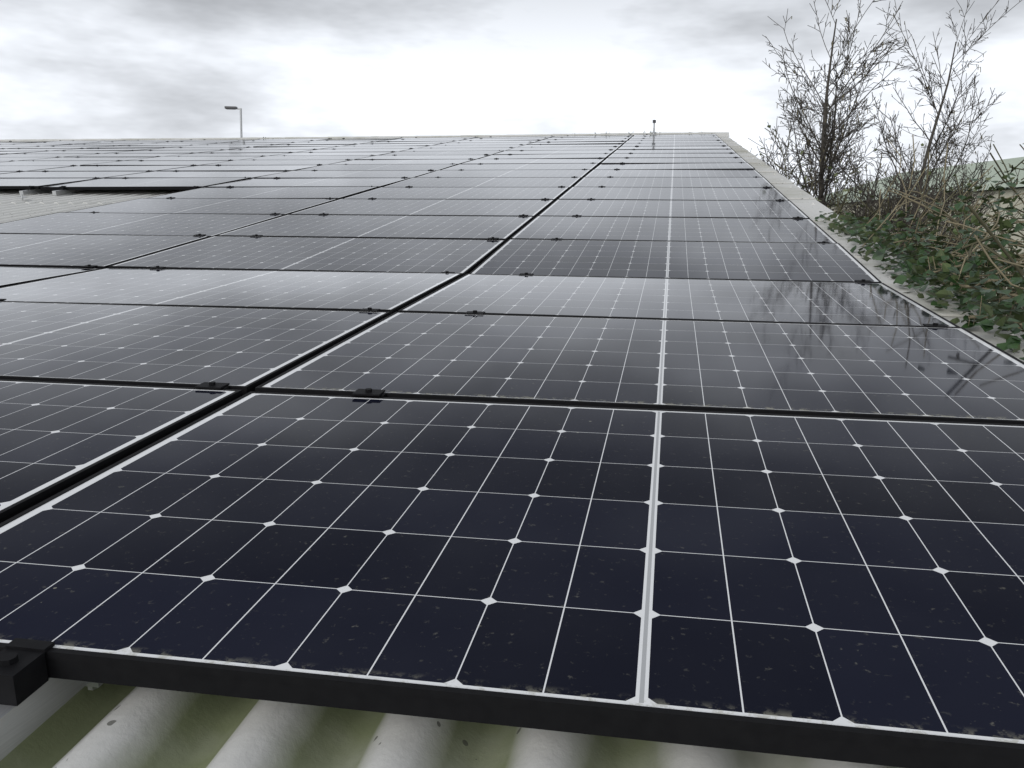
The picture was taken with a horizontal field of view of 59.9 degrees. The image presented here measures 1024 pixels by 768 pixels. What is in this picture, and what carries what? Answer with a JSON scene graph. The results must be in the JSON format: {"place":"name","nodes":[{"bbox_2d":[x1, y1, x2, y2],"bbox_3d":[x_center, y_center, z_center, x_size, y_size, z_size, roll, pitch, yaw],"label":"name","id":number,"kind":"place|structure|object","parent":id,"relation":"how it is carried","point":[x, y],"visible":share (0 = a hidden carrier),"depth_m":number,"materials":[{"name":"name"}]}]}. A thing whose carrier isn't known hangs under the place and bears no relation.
{"place":"outdoors","nodes":[
{"label":"outdoors","id":0,"kind":"place"},
{"bbox_2d":[0,0,1023,197],"label":"sky","id":1,"kind":"structure","parent":0,"point":[70,69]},
{"bbox_2d":[815,135,1023,359],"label":"bush","id":2,"kind":"object","parent":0,"point":[907,265],"depth_m":3.95,"materials":[{"name":"plant"}]},
{"bbox_2d":[815,157,1023,302],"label":"hill","id":3,"kind":"structure","parent":0,"point":[1014,162],"depth_m":52.29,"materials":[{"name":"plant"}]},
{"label":"ground","id":4,"kind":"structure","parent":0,"visible":0},
{"bbox_2d":[757,117,838,194],"bbox_3d":[5.358,-0.914,16.013,2.634,8.086,3.324,2,8,10],"label":"hedge shrub","id":5,"kind":"object","parent":4,"relation":"on","point":[808,170],"visible":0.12,"depth_m":16.46,"materials":[{"name":"plant"}]},
{"bbox_2d":[759,128,917,266],"bbox_3d":[4.261,0.297,11.256,2.486,6.936,3.213,2,8,10],"label":"hedge shrub","id":6,"kind":"object","parent":4,"relation":"on","point":[800,174],"visible":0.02,"depth_m":10.81,"materials":[{"name":"plant"}]},
{"bbox_2d":[750,0,972,239],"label":"alder tree","id":7,"kind":"object","parent":4,"relation":"on","point":[825,131],"visible":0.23,"depth_m":18.02,"materials":[{"name":"brown plant"}]},
{"bbox_2d":[769,4,924,230],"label":"alder catkins","id":8,"kind":"object","parent":7,"relation":"hanging from","point":[849,109],"visible":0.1,"depth_m":17.79,"materials":[{"name":"brown"}]},
{"bbox_2d":[748,61,983,277],"bbox_3d":[6.918,-2.042,19.026,4.724,9.563,5.282,1,8,2],"label":"shrub","id":9,"kind":"object","parent":4,"relation":"on","point":[808,149],"visible":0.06,"depth_m":18.26,"materials":[{"name":"brown plant"}]},
{"bbox_2d":[760,125,1023,314],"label":"hedge leaves","id":10,"kind":"object","parent":4,"relation":"on","point":[877,216],"visible":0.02,"depth_m":8.60,"materials":[{"name":"green plant"}]},
{"bbox_2d":[781,0,1021,294],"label":"alder tree","id":11,"kind":"object","parent":4,"relation":"on","point":[924,160],"visible":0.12,"depth_m":19.62,"materials":[{"name":"brown plant"}]},
{"bbox_2d":[780,10,990,250],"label":"alder catkins","id":12,"kind":"object","parent":11,"relation":"hanging from","point":[924,146],"visible":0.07,"depth_m":19.30,"materials":[{"name":"brown"}]},
{"bbox_2d":[856,179,974,252],"bbox_3d":[4.214,1.090,8.400,3.132,6.131,3.872,2,8,10],"label":"hedge shrub","id":13,"kind":"object","parent":4,"relation":"on","point":[926,221],"visible":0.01,"depth_m":8.83,"materials":[{"name":"plant"}]},
{"bbox_2d":[850,105,989,258],"bbox_3d":[4.766,0.009,12.099,2.996,7.293,2.025,5,9,29],"label":"hedge shrub","id":14,"kind":"object","parent":4,"relation":"on","point":[928,194],"visible":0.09,"depth_m":11.40,"materials":[{"name":"plant"}]},
{"bbox_2d":[862,81,980,293],"bbox_3d":[7.352,-0.903,15.924,2.543,8.169,3.152,2,8,10],"label":"hedge shrub","id":15,"kind":"object","parent":4,"relation":"on","point":[902,200],"visible":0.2,"depth_m":15.36,"materials":[{"name":"plant"}]},
{"bbox_2d":[920,173,1023,331],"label":"hedge shrub","id":16,"kind":"object","parent":4,"relation":"on","point":[965,216],"visible":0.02,"depth_m":8.31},
{"bbox_2d":[960,204,1023,290],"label":"branch","id":17,"kind":"object","parent":4,"relation":"on","point":[995,239],"visible":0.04,"depth_m":3.09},
{"bbox_2d":[967,144,1023,275],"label":"hedge shrub","id":18,"kind":"object","parent":4,"relation":"on","point":[1013,189],"visible":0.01,"depth_m":6.71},
{"bbox_2d":[988,190,1023,315],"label":"hedge shrub","id":19,"kind":"object","parent":4,"relation":"on","point":[1004,232],"visible":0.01,"depth_m":6.47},
{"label":"barn walls","id":20,"kind":"structure","parent":4,"relation":"on"},
{"bbox_2d":[0,132,729,140],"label":"ridge capping","id":21,"kind":"object","parent":20,"relation":"on","point":[722,133],"visible":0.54,"depth_m":21.25,"materials":[{"name":"metal"}]},
{"bbox_2d":[0,189,900,767],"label":"corrugated roof","id":22,"kind":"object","parent":20,"relation":"attached to","point":[104,725],"visible":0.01,"depth_m":0.92,"materials":[{"name":"metal"}]},
{"bbox_2d":[0,189,102,760],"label":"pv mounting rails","id":23,"kind":"object","parent":22,"relation":"on","point":[29,715],"visible":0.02,"depth_m":0.88,"materials":[{"name":"metal"}]},
{"bbox_2d":[0,165,77,170],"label":"solar panel","id":24,"kind":"object","parent":23,"relation":"on","point":[16,168],"visible":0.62,"depth_m":11.80,"materials":[{"name":"black glass"}]},
{"bbox_2d":[0,148,82,150],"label":"solar panel","id":25,"kind":"object","parent":23,"relation":"on","point":[39,149],"visible":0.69,"depth_m":17.41,"materials":[{"name":"black glass"}]},
{"bbox_2d":[0,178,100,188],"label":"solar panel","id":26,"kind":"object","parent":23,"relation":"on","point":[18,183],"visible":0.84,"depth_m":9.41,"materials":[{"name":"black glass"}]},
{"bbox_2d":[0,153,100,156],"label":"solar panel","id":27,"kind":"object","parent":23,"relation":"on","point":[33,155],"visible":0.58,"depth_m":15.08,"materials":[{"name":"black glass"}]},
{"bbox_2d":[0,266,101,286],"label":"solar panel","id":28,"kind":"object","parent":23,"relation":"on","point":[11,275],"visible":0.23,"depth_m":4.06,"materials":[{"name":"black glass"}]},
{"bbox_2d":[0,161,114,165],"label":"solar panel","id":29,"kind":"object","parent":23,"relation":"on","point":[32,163],"visible":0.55,"depth_m":12.79,"materials":[{"name":"black glass"}]},
{"bbox_2d":[15,150,135,153],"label":"solar panel","id":30,"kind":"object","parent":23,"relation":"on","point":[67,152],"visible":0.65,"depth_m":16.00,"materials":[{"name":"black glass"}]},
{"bbox_2d":[0,171,151,177],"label":"solar panel","id":31,"kind":"object","parent":23,"relation":"on","point":[60,174],"visible":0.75,"depth_m":10.50,"materials":[{"name":"black glass"}]},
{"bbox_2d":[19,157,151,160],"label":"solar panel","id":32,"kind":"object","parent":23,"relation":"on","point":[88,158],"visible":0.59,"depth_m":13.71,"materials":[{"name":"black glass"}]},
{"bbox_2d":[0,233,210,268],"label":"solar panel","id":33,"kind":"object","parent":23,"relation":"on","point":[61,250],"visible":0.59,"depth_m":4.87,"materials":[{"name":"black glass"}]},
{"bbox_2d":[55,148,156,150],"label":"solar panel","id":34,"kind":"object","parent":23,"relation":"on","point":[99,149],"visible":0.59,"depth_m":16.99,"materials":[{"name":"black glass"}]},
{"bbox_2d":[31,165,197,170],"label":"solar panel","id":35,"kind":"object","parent":23,"relation":"on","point":[121,168],"visible":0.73,"depth_m":11.48,"materials":[{"name":"black glass"}]},
{"bbox_2d":[0,379,241,522],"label":"solar panel","id":36,"kind":"object","parent":23,"relation":"on","point":[56,437],"visible":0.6,"depth_m":1.67,"materials":[{"name":"black glass"}]},
{"bbox_2d":[66,153,191,156],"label":"solar panel","id":37,"kind":"object","parent":23,"relation":"on","point":[129,154],"visible":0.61,"depth_m":14.76,"materials":[{"name":"black glass"}]},
{"bbox_2d":[91,145,188,147],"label":"solar panel","id":38,"kind":"object","parent":23,"relation":"on","point":[167,146],"visible":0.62,"depth_m":17.94,"materials":[{"name":"black glass"}]},
{"bbox_2d":[0,212,284,235],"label":"solar panel","id":39,"kind":"object","parent":23,"relation":"on","point":[183,224],"visible":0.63,"depth_m":5.88,"materials":[{"name":"black glass"}]},
{"bbox_2d":[40,177,250,189],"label":"solar panel","id":40,"kind":"object","parent":23,"relation":"on","point":[143,184],"visible":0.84,"depth_m":9.00,"materials":[{"name":"black glass"}]},
{"bbox_2d":[80,161,224,165],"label":"solar panel","id":41,"kind":"object","parent":23,"relation":"on","point":[157,163],"visible":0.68,"depth_m":12.42,"materials":[{"name":"black glass"}]},
{"bbox_2d":[113,150,218,152],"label":"solar panel","id":42,"kind":"object","parent":23,"relation":"on","point":[167,151],"visible":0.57,"depth_m":15.78,"materials":[{"name":"black glass"}]},
{"bbox_2d":[118,143,213,145],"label":"solar panel","id":43,"kind":"object","parent":23,"relation":"on","point":[153,144],"visible":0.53,"depth_m":19.03,"materials":[{"name":"black glass"}]},
{"bbox_2d":[125,156,262,160],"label":"solar panel","id":44,"kind":"object","parent":23,"relation":"on","point":[194,158],"visible":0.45,"depth_m":13.43,"materials":[{"name":"black glass"}]},
{"bbox_2d":[0,301,389,395],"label":"solar panel","id":45,"kind":"object","parent":23,"relation":"on","point":[246,350],"visible":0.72,"depth_m":2.47,"materials":[{"name":"black glass"}]},
{"bbox_2d":[104,171,286,178],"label":"solar panel","id":46,"kind":"object","parent":23,"relation":"on","point":[186,174],"visible":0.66,"depth_m":10.15,"materials":[{"name":"black glass"}]},
{"bbox_2d":[146,147,248,149],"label":"solar panel","id":47,"kind":"object","parent":23,"relation":"on","point":[205,148],"visible":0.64,"depth_m":16.77,"materials":[{"name":"black glass"}]},
{"bbox_2d":[69,198,337,214],"bbox_3d":[-2.369,-1.374,6.910,1.755,0.031,1.038,2,18,10],"label":"solar panel","id":48,"kind":"object","parent":23,"relation":"on","point":[285,206],"visible":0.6,"depth_m":6.87,"materials":[{"name":"black glass"}]},
{"bbox_2d":[171,153,285,155],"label":"solar panel","id":49,"kind":"object","parent":23,"relation":"on","point":[231,154],"visible":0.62,"depth_m":14.43,"materials":[{"name":"black glass"}]},
{"bbox_2d":[0,268,462,314],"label":"solar panel","id":50,"kind":"object","parent":23,"relation":"on","point":[392,292],"visible":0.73,"depth_m":3.52,"materials":[{"name":"black glass"}]},
{"bbox_2d":[157,165,319,170],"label":"solar panel","id":51,"kind":"object","parent":23,"relation":"on","point":[244,167],"visible":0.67,"depth_m":11.12,"materials":[{"name":"black glass"}]},
{"bbox_2d":[200,149,316,152],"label":"solar panel","id":52,"kind":"object","parent":23,"relation":"on","point":[264,151],"visible":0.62,"depth_m":15.42,"materials":[{"name":"black glass"}]},
{"bbox_2d":[149,186,378,198],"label":"solar panel","id":53,"kind":"object","parent":23,"relation":"on","point":[340,192],"visible":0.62,"depth_m":7.87,"materials":[{"name":"black glass"}]},
{"bbox_2d":[204,160,348,164],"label":"solar panel","id":54,"kind":"object","parent":23,"relation":"on","point":[276,162],"visible":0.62,"depth_m":12.14,"materials":[{"name":"black glass"}]},
{"bbox_2d":[231,146,336,149],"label":"solar panel","id":55,"kind":"object","parent":23,"relation":"on","point":[302,147],"visible":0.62,"depth_m":16.47,"materials":[{"name":"black glass"}]},
{"bbox_2d":[253,144,354,146],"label":"solar panel","id":56,"kind":"object","parent":23,"relation":"on","point":[305,145],"visible":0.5,"depth_m":17.37,"materials":[{"name":"black glass"}]},
{"bbox_2d":[205,178,408,187],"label":"solar panel","id":57,"kind":"object","parent":23,"relation":"on","point":[299,182],"visible":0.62,"depth_m":8.85,"materials":[{"name":"black glass"}]},
{"bbox_2d":[109,236,505,275],"bbox_3d":[-0.989,-0.672,4.623,1.755,0.032,1.038,2,18,10],"label":"solar panel","id":58,"kind":"object","parent":23,"relation":"on","point":[465,256],"visible":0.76,"depth_m":4.54,"materials":[{"name":"black glass"}]},
{"bbox_2d":[242,155,375,159],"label":"solar panel","id":59,"kind":"object","parent":23,"relation":"on","point":[330,157],"visible":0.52,"depth_m":13.17,"materials":[{"name":"black glass"}]},
{"bbox_2d":[276,142,369,144],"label":"solar panel","id":60,"kind":"object","parent":23,"relation":"on","point":[304,143],"visible":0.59,"depth_m":18.40,"materials":[{"name":"black glass"}]},
{"bbox_2d":[271,152,392,155],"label":"solar panel","id":61,"kind":"object","parent":23,"relation":"on","point":[330,153],"visible":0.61,"depth_m":14.17,"materials":[{"name":"black glass"}]},
{"bbox_2d":[254,170,436,177],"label":"solar panel","id":62,"kind":"object","parent":23,"relation":"on","point":[352,173],"visible":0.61,"depth_m":9.87,"materials":[{"name":"black glass"}]},
{"bbox_2d":[302,148,413,151],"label":"solar panel","id":63,"kind":"object","parent":23,"relation":"on","point":[356,150],"visible":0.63,"depth_m":15.14,"materials":[{"name":"black glass"}]},
{"bbox_2d":[323,146,424,148],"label":"solar panel","id":64,"kind":"object","parent":23,"relation":"on","point":[368,147],"visible":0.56,"depth_m":16.12,"materials":[{"name":"black glass"}]},
{"bbox_2d":[215,214,533,240],"bbox_3d":[-0.805,-0.989,5.615,1.755,0.032,1.038,2,18,10],"label":"solar panel","id":65,"kind":"object","parent":23,"relation":"on","point":[506,228],"visible":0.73,"depth_m":5.54,"materials":[{"name":"black glass"}]},
{"bbox_2d":[300,164,457,169],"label":"solar panel","id":66,"kind":"object","parent":23,"relation":"on","point":[382,167],"visible":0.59,"depth_m":10.91,"materials":[{"name":"black glass"}]},
{"bbox_2d":[348,143,441,145],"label":"solar panel","id":67,"kind":"object","parent":23,"relation":"on","point":[411,144],"visible":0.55,"depth_m":17.11,"materials":[{"name":"black glass"}]},
{"bbox_2d":[332,159,474,163],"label":"solar panel","id":68,"kind":"object","parent":23,"relation":"on","point":[421,161],"visible":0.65,"depth_m":11.89,"materials":[{"name":"black glass"}]},
{"bbox_2d":[354,155,489,159],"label":"solar panel","id":69,"kind":"object","parent":23,"relation":"on","point":[379,157],"visible":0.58,"depth_m":12.85,"materials":[{"name":"black glass"}]},
{"bbox_2d":[290,199,554,217],"bbox_3d":[-0.621,-1.305,6.608,1.755,0.031,1.038,2,18,10],"label":"solar panel","id":70,"kind":"object","parent":23,"relation":"on","point":[483,207],"visible":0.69,"depth_m":6.55,"materials":[{"name":"black glass"}]},
{"bbox_2d":[383,150,503,154],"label":"solar panel","id":71,"kind":"object","parent":23,"relation":"on","point":[445,152],"visible":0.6,"depth_m":13.87,"materials":[{"name":"black glass"}]},
{"bbox_2d":[342,187,569,200],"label":"solar panel","id":72,"kind":"object","parent":23,"relation":"on","point":[550,193],"visible":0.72,"depth_m":7.56,"materials":[{"name":"black glass"}]},
{"bbox_2d":[404,147,514,150],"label":"solar panel","id":73,"kind":"object","parent":23,"relation":"on","point":[457,149],"visible":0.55,"depth_m":14.89,"materials":[{"name":"black glass"}]},
{"bbox_2d":[420,145,522,147],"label":"solar panel","id":74,"kind":"object","parent":23,"relation":"on","point":[467,146],"visible":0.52,"depth_m":15.86,"materials":[{"name":"black glass"}]},
{"bbox_2d":[0,134,947,705],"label":"panel clamps","id":75,"kind":"object","parent":23,"relation":"on","point":[22,670],"visible":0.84,"depth_m":0.89,"materials":[{"name":"metal"}]},
{"bbox_2d":[383,177,581,187],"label":"solar panel","id":76,"kind":"object","parent":23,"relation":"on","point":[570,182],"visible":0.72,"depth_m":8.58,"materials":[{"name":"black glass"}]},
{"bbox_2d":[437,142,533,144],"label":"solar panel","id":77,"kind":"object","parent":23,"relation":"on","point":[502,143],"visible":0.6,"depth_m":16.86,"materials":[{"name":"black glass"}]},
{"bbox_2d":[447,140,539,142],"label":"solar panel","id":78,"kind":"object","parent":23,"relation":"on","point":[479,141],"visible":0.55,"depth_m":17.89,"materials":[{"name":"black glass"}]},
{"bbox_2d":[418,169,590,177],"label":"solar panel","id":79,"kind":"object","parent":23,"relation":"on","point":[518,173],"visible":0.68,"depth_m":9.59,"materials":[{"name":"black glass"}]},
{"bbox_2d":[0,392,1023,767],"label":"solar panel","id":80,"kind":"object","parent":23,"relation":"on","point":[836,588],"visible":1,"depth_m":1.07,"materials":[{"name":"black glass"}]},
{"bbox_2d":[442,163,598,170],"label":"solar panel","id":81,"kind":"object","parent":23,"relation":"on","point":[552,166],"visible":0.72,"depth_m":10.56,"materials":[{"name":"black glass"}]},
{"bbox_2d":[461,158,604,164],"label":"solar panel","id":82,"kind":"object","parent":23,"relation":"on","point":[535,161],"visible":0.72,"depth_m":11.54,"materials":[{"name":"black glass"}]},
{"bbox_2d":[479,153,610,158],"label":"solar panel","id":83,"kind":"object","parent":23,"relation":"on","point":[543,156],"visible":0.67,"depth_m":12.52,"materials":[{"name":"black glass"}]},
{"bbox_2d":[493,150,615,154],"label":"solar panel","id":84,"kind":"object","parent":23,"relation":"on","point":[557,152],"visible":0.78,"depth_m":13.53,"materials":[{"name":"black glass"}]},
{"bbox_2d":[506,146,619,150],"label":"solar panel","id":85,"kind":"object","parent":23,"relation":"on","point":[560,148],"visible":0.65,"depth_m":14.52,"materials":[{"name":"black glass"}]},
{"bbox_2d":[519,144,622,146],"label":"solar panel","id":86,"kind":"object","parent":23,"relation":"on","point":[570,145],"visible":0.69,"depth_m":15.52,"materials":[{"name":"black glass"}]},
{"bbox_2d":[526,141,625,144],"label":"solar panel","id":87,"kind":"object","parent":23,"relation":"on","point":[609,142],"visible":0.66,"depth_m":16.46,"materials":[{"name":"black glass"}]},
{"bbox_2d":[537,138,628,141],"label":"solar panel","id":88,"kind":"object","parent":23,"relation":"on","point":[580,140],"visible":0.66,"depth_m":17.47,"materials":[{"name":"black glass"}]},
{"bbox_2d":[255,312,1023,423],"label":"solar panel","id":89,"kind":"object","parent":23,"relation":"on","point":[958,374],"visible":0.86,"depth_m":2.15,"materials":[{"name":"black glass"}]},
{"bbox_2d":[510,216,836,242],"bbox_3d":[0.943,-0.918,5.314,1.755,0.033,1.038,3,18,10],"label":"solar panel","id":90,"kind":"object","parent":23,"relation":"on","point":[684,229],"visible":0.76,"depth_m":5.25,"materials":[{"name":"black glass"}]},
{"bbox_2d":[538,199,809,218],"bbox_3d":[1.126,-1.236,6.306,1.755,0.032,1.038,2,18,10],"label":"solar panel","id":91,"kind":"object","parent":23,"relation":"on","point":[696,208],"visible":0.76,"depth_m":6.25,"materials":[{"name":"black glass"}]},
{"bbox_2d":[558,187,789,200],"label":"solar panel","id":92,"kind":"object","parent":23,"relation":"on","point":[673,193],"visible":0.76,"depth_m":7.25,"materials":[{"name":"black glass"}]},
{"bbox_2d":[573,177,774,187],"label":"solar panel","id":93,"kind":"object","parent":23,"relation":"on","point":[745,182],"visible":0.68,"depth_m":8.27,"materials":[{"name":"black glass"}]},
{"bbox_2d":[585,169,762,176],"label":"solar panel","id":94,"kind":"object","parent":23,"relation":"on","point":[678,173],"visible":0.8,"depth_m":9.28,"materials":[{"name":"black glass"}]},
{"bbox_2d":[593,163,754,169],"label":"solar panel","id":95,"kind":"object","parent":23,"relation":"on","point":[679,166],"visible":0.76,"depth_m":10.25,"materials":[{"name":"black glass"}]},
{"bbox_2d":[607,153,740,157],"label":"solar panel","id":96,"kind":"object","parent":23,"relation":"on","point":[674,155],"visible":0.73,"depth_m":12.22,"materials":[{"name":"black glass"}]},
{"bbox_2d":[601,157,747,163],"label":"solar panel","id":97,"kind":"object","parent":23,"relation":"on","point":[665,160],"visible":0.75,"depth_m":11.19,"materials":[{"name":"black glass"}]},
{"bbox_2d":[613,149,735,152],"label":"solar panel","id":98,"kind":"object","parent":23,"relation":"on","point":[678,151],"visible":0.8,"depth_m":13.28,"materials":[{"name":"black glass"}]},
{"bbox_2d":[617,146,731,149],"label":"solar panel","id":99,"kind":"object","parent":23,"relation":"on","point":[669,147],"visible":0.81,"depth_m":14.23,"materials":[{"name":"black glass"}]},
{"bbox_2d":[622,143,727,145],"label":"solar panel","id":100,"kind":"object","parent":23,"relation":"on","point":[673,144],"visible":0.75,"depth_m":15.23,"materials":[{"name":"black glass"}]},
{"bbox_2d":[625,140,724,142],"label":"solar panel","id":101,"kind":"object","parent":23,"relation":"on","point":[674,141],"visible":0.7,"depth_m":16.31,"materials":[{"name":"black glass"}]},
{"bbox_2d":[631,136,718,137],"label":"solar panel","id":102,"kind":"object","parent":23,"relation":"on","point":[674,137],"visible":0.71,"depth_m":18.29,"materials":[{"name":"black glass"}]},
{"bbox_2d":[469,239,881,282],"bbox_3d":[0.759,-0.601,4.322,1.755,0.032,1.038,2,18,10],"label":"solar panel","id":103,"kind":"object","parent":23,"relation":"on","point":[793,261],"visible":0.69,"depth_m":4.24,"materials":[{"name":"black glass"}]},
{"bbox_2d":[629,138,721,139],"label":"solar panel","id":104,"kind":"object","parent":23,"relation":"on","point":[675,139],"visible":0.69,"depth_m":17.33,"materials":[{"name":"black glass"}]},
{"bbox_2d":[398,274,958,326],"bbox_3d":[0.574,-0.317,3.318,1.755,0.032,1.038,3,14,10],"label":"solar panel","id":105,"kind":"object","parent":23,"relation":"on","point":[858,303],"visible":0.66,"depth_m":3.20,"materials":[{"name":"black glass"}]},
{"bbox_2d":[718,136,1023,361],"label":"roof edge","id":106,"kind":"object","parent":20,"relation":"attached to","point":[809,205],"depth_m":4.81,"materials":[{"name":"metal"}]},
{"bbox_2d":[905,236,1023,329],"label":"ivy","id":107,"kind":"object","parent":106,"relation":"on","point":[977,262],"depth_m":3.69,"materials":[{"name":"plant"}]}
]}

